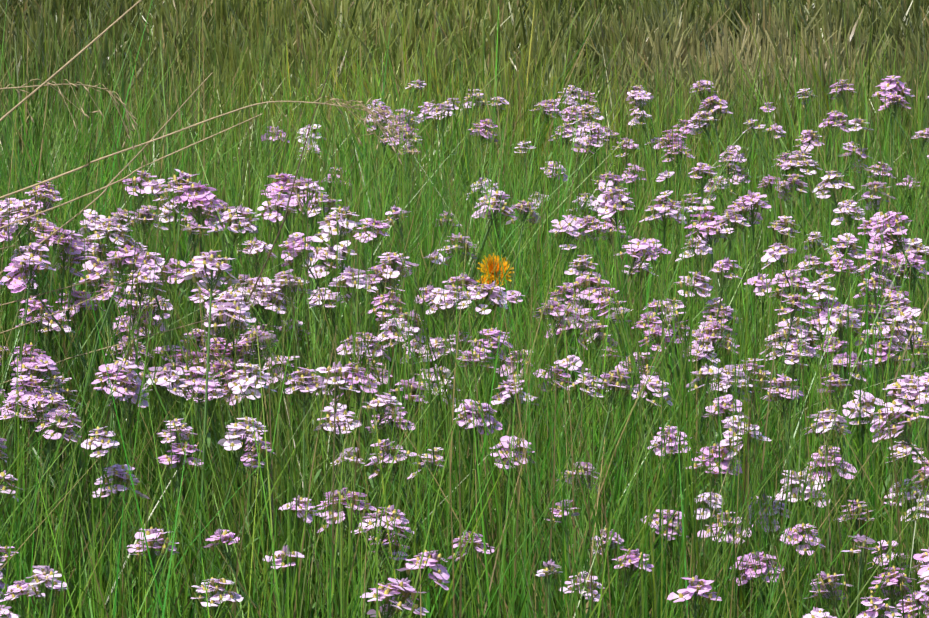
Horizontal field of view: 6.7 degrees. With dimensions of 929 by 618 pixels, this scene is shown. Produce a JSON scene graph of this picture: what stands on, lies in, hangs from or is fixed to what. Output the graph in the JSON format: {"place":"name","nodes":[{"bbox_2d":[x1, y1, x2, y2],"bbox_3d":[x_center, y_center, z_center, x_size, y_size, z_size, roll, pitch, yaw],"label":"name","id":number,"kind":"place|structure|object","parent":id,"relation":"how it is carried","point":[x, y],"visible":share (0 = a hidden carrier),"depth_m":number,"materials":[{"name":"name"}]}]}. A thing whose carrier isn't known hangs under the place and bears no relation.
{"place":"outdoors","nodes":[
{"label":"outdoors","id":0,"kind":"place"},
{"bbox_2d":[2,347,832,617],"bbox_3d":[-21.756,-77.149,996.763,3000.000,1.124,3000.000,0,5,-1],"label":"ground","id":1,"kind":"structure","parent":0,"point":[119,502],"depth_m":6.99,"materials":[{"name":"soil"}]},
{"bbox_2d":[0,0,418,449],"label":"dry grass stalks","id":2,"kind":"object","parent":1,"relation":"on","point":[366,109],"visible":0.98,"depth_m":6.43,"materials":[{"name":"beige plant"}]},
{"bbox_2d":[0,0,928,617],"bbox_3d":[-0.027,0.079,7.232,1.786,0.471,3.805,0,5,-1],"label":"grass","id":3,"kind":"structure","parent":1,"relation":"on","point":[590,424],"depth_m":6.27,"materials":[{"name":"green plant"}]},
{"bbox_2d":[0,0,928,617],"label":"tall grass","id":4,"kind":"structure","parent":1,"relation":"on","point":[476,394],"depth_m":6.27,"materials":[{"name":"green plant"}]},
{"bbox_2d":[0,76,928,617],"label":"flower stems","id":5,"kind":"object","parent":1,"relation":"on","point":[246,346],"visible":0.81,"depth_m":6.50,"materials":[{"name":"green plant"}]},
{"bbox_2d":[0,75,928,617],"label":"pink flowers","id":6,"kind":"object","parent":5,"relation":"on","point":[204,195],"visible":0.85,"depth_m":6.47,"materials":[{"name":"plant"}]},
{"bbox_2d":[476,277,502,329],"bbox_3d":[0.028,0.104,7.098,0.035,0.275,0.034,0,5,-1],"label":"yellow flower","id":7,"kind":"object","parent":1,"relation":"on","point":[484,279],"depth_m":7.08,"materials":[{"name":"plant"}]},
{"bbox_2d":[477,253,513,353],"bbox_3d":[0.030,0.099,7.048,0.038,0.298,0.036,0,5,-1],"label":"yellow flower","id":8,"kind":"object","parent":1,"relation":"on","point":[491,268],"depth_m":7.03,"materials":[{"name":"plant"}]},
{"bbox_2d":[0,0,928,166],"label":"grass","id":9,"kind":"structure","parent":0,"point":[683,22],"depth_m":34.70,"materials":[{"name":"green plant"}]},
{"bbox_2d":[0,418,928,617],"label":"grass","id":10,"kind":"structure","parent":0,"point":[339,530],"depth_m":5.26,"materials":[{"name":"green plant"}]}
]}

